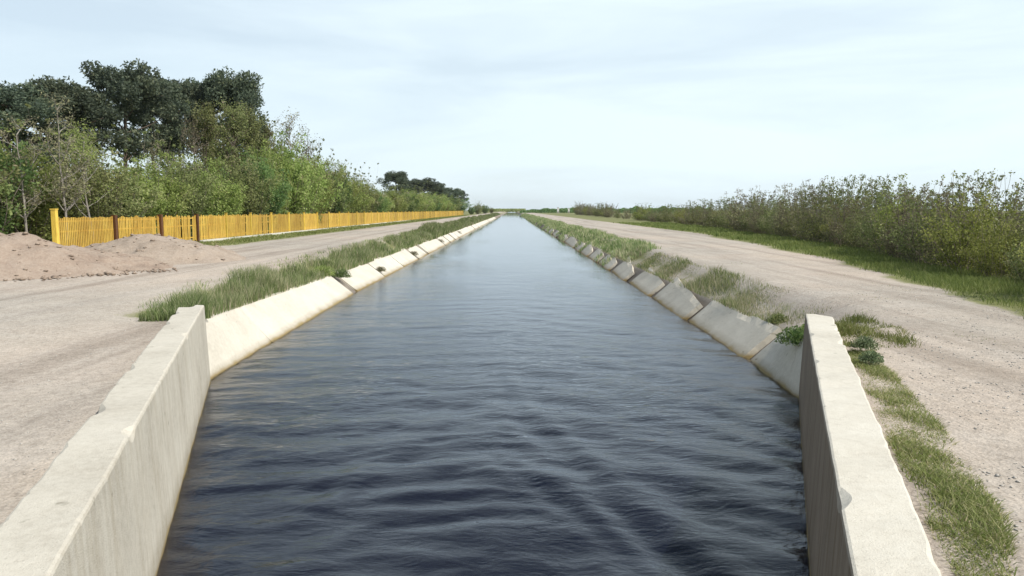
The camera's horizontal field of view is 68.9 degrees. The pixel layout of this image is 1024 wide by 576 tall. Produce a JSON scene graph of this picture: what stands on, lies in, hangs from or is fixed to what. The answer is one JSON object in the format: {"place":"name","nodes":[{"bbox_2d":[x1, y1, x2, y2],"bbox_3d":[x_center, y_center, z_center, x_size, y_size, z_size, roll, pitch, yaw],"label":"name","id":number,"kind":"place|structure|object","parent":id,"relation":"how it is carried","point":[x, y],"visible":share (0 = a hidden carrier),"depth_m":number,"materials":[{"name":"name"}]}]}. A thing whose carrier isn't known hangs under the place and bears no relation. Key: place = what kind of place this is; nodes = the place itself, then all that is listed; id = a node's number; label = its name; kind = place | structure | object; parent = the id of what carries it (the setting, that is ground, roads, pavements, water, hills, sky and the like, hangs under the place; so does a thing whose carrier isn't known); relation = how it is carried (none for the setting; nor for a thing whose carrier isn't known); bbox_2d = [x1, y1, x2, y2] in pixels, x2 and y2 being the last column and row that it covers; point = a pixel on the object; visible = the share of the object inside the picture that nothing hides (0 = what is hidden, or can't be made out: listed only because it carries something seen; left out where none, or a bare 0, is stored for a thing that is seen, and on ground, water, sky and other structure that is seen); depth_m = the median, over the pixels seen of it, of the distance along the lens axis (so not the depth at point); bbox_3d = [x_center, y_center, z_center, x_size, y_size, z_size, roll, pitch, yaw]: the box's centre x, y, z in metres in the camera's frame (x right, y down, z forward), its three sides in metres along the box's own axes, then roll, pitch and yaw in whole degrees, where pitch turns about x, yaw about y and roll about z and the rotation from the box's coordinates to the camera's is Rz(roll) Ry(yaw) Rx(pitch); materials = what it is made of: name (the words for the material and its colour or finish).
{"place":"outdoors","nodes":[
{"label":"outdoors","id":0,"kind":"place"},
{"bbox_2d":[0,264,252,474],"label":"gravel","id":1,"kind":"structure","parent":0,"point":[62,360],"depth_m":9.78,"materials":[{"name":"gravel"}]},
{"bbox_2d":[187,212,801,560],"bbox_3d":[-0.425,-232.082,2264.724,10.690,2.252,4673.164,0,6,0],"label":"water","id":2,"kind":"structure","parent":0,"point":[518,243],"depth_m":28.73,"materials":[{"name":"liquid"}]},
{"bbox_2d":[0,210,1023,575],"bbox_3d":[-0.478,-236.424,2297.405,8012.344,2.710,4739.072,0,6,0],"label":"ground","id":3,"kind":"structure","parent":0,"point":[374,502],"depth_m":12.11,"materials":[{"name":"soil"}]},
{"bbox_2d":[0,114,53,231],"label":"sparse tree","id":4,"kind":"object","parent":3,"relation":"on","point":[23,196],"visible":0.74,"depth_m":30.55,"materials":[{"name":"green plant"}]},
{"bbox_2d":[0,127,61,234],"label":"leafy shrub","id":5,"kind":"object","parent":3,"relation":"on","point":[7,215],"visible":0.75,"depth_m":30.31,"materials":[{"name":"green plant"}]},
{"bbox_2d":[0,81,69,168],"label":"pine tree","id":6,"kind":"object","parent":3,"relation":"on","point":[14,99],"visible":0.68,"depth_m":48.49,"materials":[{"name":"green plant"}]},
{"bbox_2d":[0,119,92,241],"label":"leafy shrub","id":7,"kind":"object","parent":3,"relation":"on","point":[38,224],"visible":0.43,"depth_m":32.49,"materials":[{"name":"green plant"}]},
{"bbox_2d":[24,92,96,244],"bbox_3d":[-19.074,-4.774,31.983,2.515,7.014,2.960,2,6,21],"label":"sparse tree","id":8,"kind":"object","parent":3,"relation":"on","point":[63,187],"visible":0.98,"depth_m":31.76,"materials":[{"name":"green plant"}]},
{"bbox_2d":[0,232,124,280],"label":"soil heap","id":9,"kind":"object","parent":3,"relation":"on","point":[34,259],"visible":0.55,"depth_m":21.55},
{"bbox_2d":[0,75,130,160],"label":"pine tree","id":10,"kind":"object","parent":3,"relation":"on","point":[75,94],"visible":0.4,"depth_m":54.21,"materials":[{"name":"green plant"}]},
{"bbox_2d":[26,74,122,162],"bbox_3d":[-34.502,-10.297,59.229,6.761,12.379,8.041,-5,8,-37],"label":"pine tree","id":11,"kind":"object","parent":3,"relation":"on","point":[54,82],"visible":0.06,"depth_m":59.28,"materials":[{"name":"green plant"}]},
{"bbox_2d":[54,118,105,204],"bbox_3d":[-21.193,-5.010,36.352,3.110,6.530,2.164,-6,8,-43],"label":"sparse tree","id":12,"kind":"object","parent":3,"relation":"on","point":[84,132],"visible":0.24,"depth_m":36.27,"materials":[{"name":"green plant"}]},
{"bbox_2d":[25,103,141,245],"bbox_3d":[-20.913,-5.189,35.796,6.116,6.868,5.530,3,7,28],"label":"leafy shrub","id":13,"kind":"object","parent":3,"relation":"on","point":[99,210],"visible":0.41,"depth_m":35.69,"materials":[{"name":"green plant"}]},
{"bbox_2d":[60,123,120,241],"bbox_3d":[-19.015,-4.376,33.394,2.164,5.850,3.110,2,6,15],"label":"sparse tree","id":14,"kind":"object","parent":3,"relation":"on","point":[76,148],"visible":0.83,"depth_m":32.98,"materials":[{"name":"green plant"}]},
{"bbox_2d":[0,305,213,575],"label":"wing wall","id":15,"kind":"structure","parent":3,"relation":"on","point":[115,490],"depth_m":5.89,"materials":[{"name":"concrete"}]},
{"bbox_2d":[0,232,224,281],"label":"clods","id":16,"kind":"object","parent":3,"relation":"on","point":[44,278],"visible":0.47,"depth_m":22.11,"materials":[{"name":"brown soil"}]},
{"bbox_2d":[70,131,167,243],"bbox_3d":[-20.995,-5.219,39.196,5.880,6.205,5.317,4,7,35],"label":"leafy shrub","id":17,"kind":"object","parent":3,"relation":"on","point":[133,206],"visible":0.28,"depth_m":39.10,"materials":[{"name":"green plant"}]},
{"bbox_2d":[66,245,175,270],"bbox_3d":[-14.600,-0.919,24.235,9.750,0.905,7.500,0,6,0],"label":"soil heap","id":18,"kind":"object","parent":3,"relation":"on","point":[135,262],"visible":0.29,"depth_m":23.71,"materials":[{"name":"soil"}]},
{"bbox_2d":[76,153,171,237],"bbox_3d":[-21.520,-4.976,41.832,5.691,5.181,5.245,3,7,24],"label":"leafy shrub","id":19,"kind":"object","parent":3,"relation":"on","point":[160,201],"visible":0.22,"depth_m":41.69,"materials":[{"name":"green plant"}]},
{"bbox_2d":[78,58,178,178],"bbox_3d":[-31.463,-11.369,60.451,9.019,14.290,8.414,4,7,33],"label":"pine tree","id":20,"kind":"object","parent":3,"relation":"on","point":[122,85],"visible":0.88,"depth_m":59.22,"materials":[{"name":"green plant"}]},
{"bbox_2d":[98,149,197,233],"bbox_3d":[-21.796,-5.609,45.806,5.217,5.638,6.473,2,6,22],"label":"leafy shrub","id":21,"kind":"object","parent":3,"relation":"on","point":[176,205],"visible":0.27,"depth_m":45.12,"materials":[{"name":"green plant"}]},
{"bbox_2d":[103,75,194,170],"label":"pine tree","id":22,"kind":"object","parent":3,"relation":"on","point":[175,133],"visible":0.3,"depth_m":66.04,"materials":[{"name":"green plant"}]},
{"bbox_2d":[85,234,246,264],"bbox_3d":[-13.600,-1.478,28.199,9.000,1.180,8.500,0,6,0],"label":"soil heap","id":23,"kind":"object","parent":3,"relation":"on","point":[171,252],"visible":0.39,"depth_m":26.77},
{"bbox_2d":[138,289,216,321],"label":"weeds","id":24,"kind":"object","parent":3,"relation":"on","point":[162,314],"visible":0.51,"depth_m":13.50,"materials":[{"name":"plant"}]},
{"bbox_2d":[130,117,225,238],"bbox_3d":[-21.730,-6.857,47.978,6.405,7.678,5.791,-1,6,-10],"label":"leafy shrub","id":25,"kind":"object","parent":3,"relation":"on","point":[183,176],"visible":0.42,"depth_m":47.85,"materials":[{"name":"green plant"}]},
{"bbox_2d":[153,76,208,162],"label":"pine tree","id":26,"kind":"object","parent":3,"relation":"on","point":[192,94],"visible":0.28,"depth_m":71.07,"materials":[{"name":"green plant"}]},
{"bbox_2d":[180,114,213,176],"bbox_3d":[-26.049,-9.219,61.004,3.914,9.984,3.052,4,7,34],"label":"sparse tree","id":27,"kind":"object","parent":3,"relation":"on","point":[193,138],"visible":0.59,"depth_m":60.86,"materials":[{"name":"green plant"}]},
{"bbox_2d":[170,142,235,186],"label":"leafy shrub","id":28,"kind":"object","parent":3,"relation":"on","point":[209,168],"visible":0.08,"depth_m":63.01,"materials":[{"name":"green plant"}]},
{"bbox_2d":[178,98,236,173],"bbox_3d":[-25.642,-10.061,62.572,4.702,11.369,3.889,0,6,0],"label":"sparse tree","id":29,"kind":"object","parent":3,"relation":"on","point":[208,114],"visible":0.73,"depth_m":61.80,"materials":[{"name":"green plant"}]},
{"bbox_2d":[182,158,247,237],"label":"leafy shrub","id":30,"kind":"object","parent":3,"relation":"on","point":[221,204],"visible":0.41,"depth_m":51.21,"materials":[{"name":"green plant"}]},
{"bbox_2d":[198,171,251,225],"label":"leafy shrub","id":31,"kind":"object","parent":3,"relation":"on","point":[231,196],"visible":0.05,"depth_m":54.65,"materials":[{"name":"green plant"}]},
{"bbox_2d":[207,122,242,177],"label":"sparse tree","id":32,"kind":"object","parent":3,"relation":"on","point":[235,148],"visible":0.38,"depth_m":64.49,"materials":[{"name":"green plant"}]},
{"bbox_2d":[181,66,270,156],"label":"pine tree","id":33,"kind":"object","parent":3,"relation":"on","point":[240,87],"visible":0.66,"depth_m":71.27,"materials":[{"name":"green plant"}]},
{"bbox_2d":[206,97,253,174],"bbox_3d":[-24.813,-10.608,65.307,4.076,11.914,4.928,3,7,27],"label":"sparse tree","id":34,"kind":"object","parent":3,"relation":"on","point":[238,120],"visible":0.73,"depth_m":64.88,"materials":[{"name":"green plant"}]},
{"bbox_2d":[212,127,283,234],"bbox_3d":[-20.796,-8.031,57.253,6.555,8.099,5.927,1,6,14],"label":"leafy shrub","id":35,"kind":"object","parent":3,"relation":"on","point":[257,206],"visible":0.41,"depth_m":56.83,"materials":[{"name":"green plant"}]},
{"bbox_2d":[232,103,268,170],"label":"sparse tree","id":36,"kind":"object","parent":3,"relation":"on","point":[251,138],"visible":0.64,"depth_m":67.56,"materials":[{"name":"green plant"}]},
{"bbox_2d":[50,209,462,246],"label":"fence","id":37,"kind":"object","parent":3,"relation":"on","point":[289,222],"visible":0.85,"depth_m":45.45,"materials":[{"name":"yellow paint"}]},
{"bbox_2d":[219,150,294,232],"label":"leafy shrub","id":38,"kind":"object","parent":3,"relation":"on","point":[285,188],"visible":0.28,"depth_m":60.19,"materials":[{"name":"green plant"}]},
{"bbox_2d":[221,133,296,229],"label":"leafy shrub","id":39,"kind":"object","parent":3,"relation":"on","point":[259,154],"visible":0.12,"depth_m":66.15,"materials":[{"name":"green plant"}]},
{"bbox_2d":[205,307,323,462],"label":"lining slab","id":40,"kind":"structure","parent":3,"relation":"on","point":[235,336],"depth_m":14.90,"materials":[{"name":"concrete"}]},
{"bbox_2d":[249,120,285,164],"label":"sparse tree","id":41,"kind":"object","parent":3,"relation":"on","point":[271,134],"visible":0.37,"depth_m":71.72,"materials":[{"name":"green plant"}]},
{"bbox_2d":[138,230,432,315],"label":"weeds","id":42,"kind":"object","parent":3,"relation":"on","point":[242,288],"visible":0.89,"depth_m":22.75,"materials":[{"name":"plant"}]},
{"bbox_2d":[274,107,311,166],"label":"sparse tree","id":43,"kind":"object","parent":3,"relation":"on","point":[288,142],"visible":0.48,"depth_m":75.60,"materials":[{"name":"green plant"}]},
{"bbox_2d":[258,128,342,228],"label":"leafy shrub","id":44,"kind":"object","parent":3,"relation":"on","point":[300,193],"visible":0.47,"depth_m":69.04,"materials":[{"name":"green plant"}]},
{"bbox_2d":[295,155,334,213],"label":"leafy shrub","id":45,"kind":"object","parent":3,"relation":"on","point":[324,201],"visible":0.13,"depth_m":76.33,"materials":[{"name":"green plant"}]},
{"bbox_2d":[240,276,399,399],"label":"lining slab","id":46,"kind":"structure","parent":3,"relation":"on","point":[273,317],"depth_m":20.29,"materials":[{"name":"concrete"}]},
{"bbox_2d":[298,132,346,213],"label":"leafy shrub","id":47,"kind":"object","parent":3,"relation":"on","point":[332,174],"visible":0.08,"depth_m":82.37,"materials":[{"name":"green plant"}]},
{"bbox_2d":[197,215,468,245],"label":"grass","id":48,"kind":"structure","parent":3,"relation":"on","point":[252,238],"depth_m":58.38,"materials":[{"name":"plant"}]},
{"bbox_2d":[321,170,361,213],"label":"leafy shrub","id":49,"kind":"object","parent":3,"relation":"on","point":[338,208],"visible":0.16,"depth_m":85.19,"materials":[{"name":"green plant"}]},
{"bbox_2d":[327,162,362,212],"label":"leafy shrub","id":50,"kind":"object","parent":3,"relation":"on","point":[353,192],"visible":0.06,"depth_m":91.08,"materials":[{"name":"green plant"}]},
{"bbox_2d":[325,160,370,219],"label":"leafy shrub","id":51,"kind":"object","parent":3,"relation":"on","point":[363,194],"visible":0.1,"depth_m":94.30,"materials":[{"name":"green plant"}]},
{"bbox_2d":[333,153,374,216],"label":"leafy shrub","id":52,"kind":"object","parent":3,"relation":"on","point":[353,178],"visible":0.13,"depth_m":97.31,"materials":[{"name":"green plant"}]},
{"bbox_2d":[353,163,385,222],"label":"leafy shrub","id":53,"kind":"object","parent":3,"relation":"on","point":[377,195],"visible":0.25,"depth_m":106.46,"materials":[{"name":"green plant"}]},
{"bbox_2d":[340,264,424,327],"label":"lining slab","id":54,"kind":"structure","parent":3,"relation":"on","point":[364,276],"depth_m":30.22,"materials":[{"name":"concrete"}]},
{"bbox_2d":[380,186,407,211],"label":"leafy shrub","id":55,"kind":"object","parent":3,"relation":"on","point":[397,206],"visible":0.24,"depth_m":124.66,"materials":[{"name":"green plant"}]},
{"bbox_2d":[376,170,412,192],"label":"pine tree","id":56,"kind":"object","parent":3,"relation":"on","point":[399,178],"visible":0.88,"depth_m":220.35,"materials":[{"name":"green plant"}]},
{"bbox_2d":[368,255,436,305],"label":"lining slab","id":57,"kind":"structure","parent":3,"relation":"on","point":[389,263],"depth_m":36.39,"materials":[{"name":"concrete"}]},
{"bbox_2d":[390,249,446,290],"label":"lining slab","id":58,"kind":"structure","parent":3,"relation":"on","point":[404,257],"depth_m":42.42,"materials":[{"name":"concrete"}]},
{"bbox_2d":[409,177,440,197],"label":"pine tree","id":59,"kind":"object","parent":3,"relation":"on","point":[430,183],"visible":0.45,"depth_m":259.54,"materials":[{"name":"green plant"}]},
{"bbox_2d":[411,213,500,238],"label":"weeds","id":60,"kind":"object","parent":3,"relation":"on","point":[437,229],"visible":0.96,"depth_m":86.25,"materials":[{"name":"plant"}]},
{"bbox_2d":[521,213,661,265],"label":"weeds","id":61,"kind":"object","parent":3,"relation":"on","point":[579,234],"visible":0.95,"depth_m":54.17,"materials":[{"name":"plant"}]},
{"bbox_2d":[571,251,617,297],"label":"lining slab","id":62,"kind":"structure","parent":3,"relation":"on","point":[611,264],"depth_m":38.93,"materials":[{"name":"concrete"}]},
{"bbox_2d":[580,257,634,313],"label":"lining slab","id":63,"kind":"structure","parent":3,"relation":"on","point":[624,270],"depth_m":33.63,"materials":[{"name":"concrete"}]},
{"bbox_2d":[519,206,710,212],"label":"tree line","id":64,"kind":"object","parent":3,"relation":"on","point":[553,210],"visible":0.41,"depth_m":519.47,"materials":[{"name":"green plant"}]},
{"bbox_2d":[590,268,664,334],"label":"lining slab","id":65,"kind":"structure","parent":3,"relation":"on","point":[647,283],"depth_m":28.00,"materials":[{"name":"concrete"}]},
{"bbox_2d":[608,277,702,369],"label":"lining slab","id":66,"kind":"structure","parent":3,"relation":"on","point":[681,302],"depth_m":22.56,"materials":[{"name":"concrete"}]},
{"bbox_2d":[630,300,781,428],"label":"lining slab","id":67,"kind":"structure","parent":3,"relation":"on","point":[738,333],"depth_m":16.94,"materials":[{"name":"concrete"}]},
{"bbox_2d":[697,199,732,227],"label":"wild bush","id":68,"kind":"object","parent":3,"relation":"on","point":[713,221],"visible":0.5,"depth_m":76.77,"materials":[{"name":"green plant"}]},
{"bbox_2d":[601,240,858,334],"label":"weeds","id":69,"kind":"object","parent":3,"relation":"on","point":[708,285],"visible":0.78,"depth_m":21.93,"materials":[{"name":"plant"}]},
{"bbox_2d":[673,331,802,485],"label":"lining slab","id":70,"kind":"structure","parent":3,"relation":"on","point":[779,363],"depth_m":13.34,"materials":[{"name":"concrete"}]},
{"bbox_2d":[720,185,779,232],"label":"wild bush","id":71,"kind":"object","parent":3,"relation":"on","point":[734,221],"visible":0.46,"depth_m":62.38,"materials":[{"name":"green plant"}]},
{"bbox_2d":[733,194,771,232],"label":"wild bush","id":72,"kind":"object","parent":3,"relation":"on","point":[747,214],"visible":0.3,"depth_m":60.09,"materials":[{"name":"green plant"}]},
{"bbox_2d":[745,200,775,233],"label":"wild bush","id":73,"kind":"object","parent":3,"relation":"on","point":[754,228],"visible":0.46,"depth_m":58.05,"materials":[{"name":"green plant"}]},
{"bbox_2d":[751,200,788,233],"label":"wild bush","id":74,"kind":"object","parent":3,"relation":"on","point":[761,227],"visible":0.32,"depth_m":56.03,"materials":[{"name":"green plant"}]},
{"bbox_2d":[761,195,789,234],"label":"wild bush","id":75,"kind":"object","parent":3,"relation":"on","point":[768,226],"visible":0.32,"depth_m":53.99,"materials":[{"name":"green plant"}]},
{"bbox_2d":[774,323,803,346],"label":"weed plant","id":76,"kind":"object","parent":3,"relation":"on","point":[794,335],"visible":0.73,"depth_m":13.09,"materials":[{"name":"green plant"}]},
{"bbox_2d":[775,199,813,237],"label":"wild bush","id":77,"kind":"object","parent":3,"relation":"on","point":[786,228],"visible":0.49,"depth_m":47.65,"materials":[{"name":"green plant"}]},
{"bbox_2d":[765,180,824,236],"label":"wild bush","id":78,"kind":"object","parent":3,"relation":"on","point":[779,218],"visible":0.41,"depth_m":49.71,"materials":[{"name":"green plant"}]},
{"bbox_2d":[788,201,824,240],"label":"wild bush","id":79,"kind":"object","parent":3,"relation":"on","point":[796,207],"visible":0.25,"depth_m":45.56,"materials":[{"name":"green plant"}]},
{"bbox_2d":[790,182,847,242],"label":"wild bush","id":80,"kind":"object","parent":3,"relation":"on","point":[821,219],"visible":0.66,"depth_m":43.05,"materials":[{"name":"green plant"}]},
{"bbox_2d":[818,198,863,245],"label":"wild bush","id":81,"kind":"object","parent":3,"relation":"on","point":[822,228],"visible":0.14,"depth_m":38.95,"materials":[{"name":"green plant"}]},
{"bbox_2d":[810,173,880,236],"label":"wild bush","id":82,"kind":"object","parent":3,"relation":"on","point":[847,186],"visible":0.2,"depth_m":43.66,"materials":[{"name":"green plant"}]},
{"bbox_2d":[821,194,873,246],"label":"wild bush","id":83,"kind":"object","parent":3,"relation":"on","point":[846,207],"visible":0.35,"depth_m":37.11,"materials":[{"name":"green plant"}]},
{"bbox_2d":[834,199,875,247],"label":"wild bush","id":84,"kind":"object","parent":3,"relation":"on","point":[851,236],"visible":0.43,"depth_m":35.53,"materials":[{"name":"green plant"}]},
{"bbox_2d":[796,311,921,347],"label":"grass","id":85,"kind":"structure","parent":3,"relation":"on","point":[844,328],"depth_m":11.21,"materials":[{"name":"plant"}]},
{"bbox_2d":[849,335,878,350],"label":"weed plant","id":86,"kind":"object","parent":3,"relation":"on","point":[865,342],"visible":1,"depth_m":9.53,"materials":[{"name":"plant"}]},
{"bbox_2d":[795,314,941,575],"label":"wing wall","id":87,"kind":"structure","parent":3,"relation":"on","point":[856,514],"depth_m":5.16,"materials":[{"name":"concrete"}]},
{"bbox_2d":[839,174,901,230],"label":"wild bush","id":88,"kind":"object","parent":3,"relation":"on","point":[865,192],"visible":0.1,"depth_m":38.92,"materials":[{"name":"green plant"}]},
{"bbox_2d":[858,350,887,364],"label":"weed plant","id":89,"kind":"object","parent":3,"relation":"on","point":[870,357],"visible":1,"depth_m":8.79,"materials":[{"name":"plant"}]},
{"bbox_2d":[846,189,919,252],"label":"wild bush","id":90,"kind":"object","parent":3,"relation":"on","point":[864,235],"visible":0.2,"depth_m":32.04,"materials":[{"name":"green plant"}]},
{"bbox_2d":[854,179,921,254],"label":"wild bush","id":91,"kind":"object","parent":3,"relation":"on","point":[873,238],"visible":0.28,"depth_m":30.27,"materials":[{"name":"green plant"}]},
{"bbox_2d":[778,283,1023,542],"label":"gravel","id":92,"kind":"structure","parent":3,"relation":"on","point":[996,475],"depth_m":9.32,"materials":[{"name":"gravel"}]},
{"bbox_2d":[870,173,946,256],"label":"wild bush","id":93,"kind":"object","parent":3,"relation":"on","point":[890,208],"visible":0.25,"depth_m":28.87,"materials":[{"name":"green plant"}]},
{"bbox_2d":[875,182,954,260],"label":"wild bush","id":94,"kind":"object","parent":3,"relation":"on","point":[888,243],"visible":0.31,"depth_m":27.32,"materials":[{"name":"green plant"}]},
{"bbox_2d":[873,180,966,264],"bbox_3d":[14.200,-2.155,25.387,2.905,3.003,2.901,-1,6,-6],"label":"wild bush","id":95,"kind":"object","parent":3,"relation":"on","point":[903,248],"visible":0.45,"depth_m":25.53,"materials":[{"name":"green plant"}]},
{"bbox_2d":[847,347,1023,575],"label":"grass","id":96,"kind":"structure","parent":3,"relation":"on","point":[971,503],"depth_m":4.82,"materials":[{"name":"plant"}]},
{"bbox_2d":[898,175,1019,268],"bbox_3d":[14.387,-2.064,24.014,2.840,3.122,3.083,-2,6,-23],"label":"wild bush","id":97,"kind":"object","parent":3,"relation":"on","point":[944,196],"visible":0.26,"depth_m":24.10,"materials":[{"name":"green plant"}]},
{"bbox_2d":[916,168,1023,273],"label":"wild bush","id":98,"kind":"object","parent":3,"relation":"on","point":[953,245],"visible":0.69,"depth_m":22.16,"materials":[{"name":"green plant"}]},
{"bbox_2d":[943,170,1023,263],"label":"wild bush","id":99,"kind":"object","parent":3,"relation":"on","point":[1005,193],"visible":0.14,"depth_m":25.80,"materials":[{"name":"green plant"}]},
{"bbox_2d":[956,205,1023,278],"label":"wild bush","id":100,"kind":"object","parent":3,"relation":"on","point":[981,251],"visible":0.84,"depth_m":20.30,"materials":[{"name":"green plant"}]},
{"bbox_2d":[979,185,1023,267],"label":"wild bush","id":101,"kind":"object","parent":3,"relation":"on","point":[1019,203],"visible":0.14,"depth_m":23.81,"materials":[{"name":"green plant"}]},
{"bbox_2d":[1000,231,1023,282],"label":"wild bush","id":102,"kind":"object","parent":3,"relation":"on","point":[1018,272],"visible":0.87,"depth_m":18.69,"materials":[{"name":"green plant"}]},
{"bbox_2d":[0,0,1023,209],"label":"sky","id":103,"kind":"structure","parent":0,"point":[518,104],"materials":[{"name":"white"}]},
{"bbox_2d":[613,221,1023,318],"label":"grass","id":104,"kind":"structure","parent":0,"point":[967,282],"depth_m":24.33,"materials":[{"name":"plant"}]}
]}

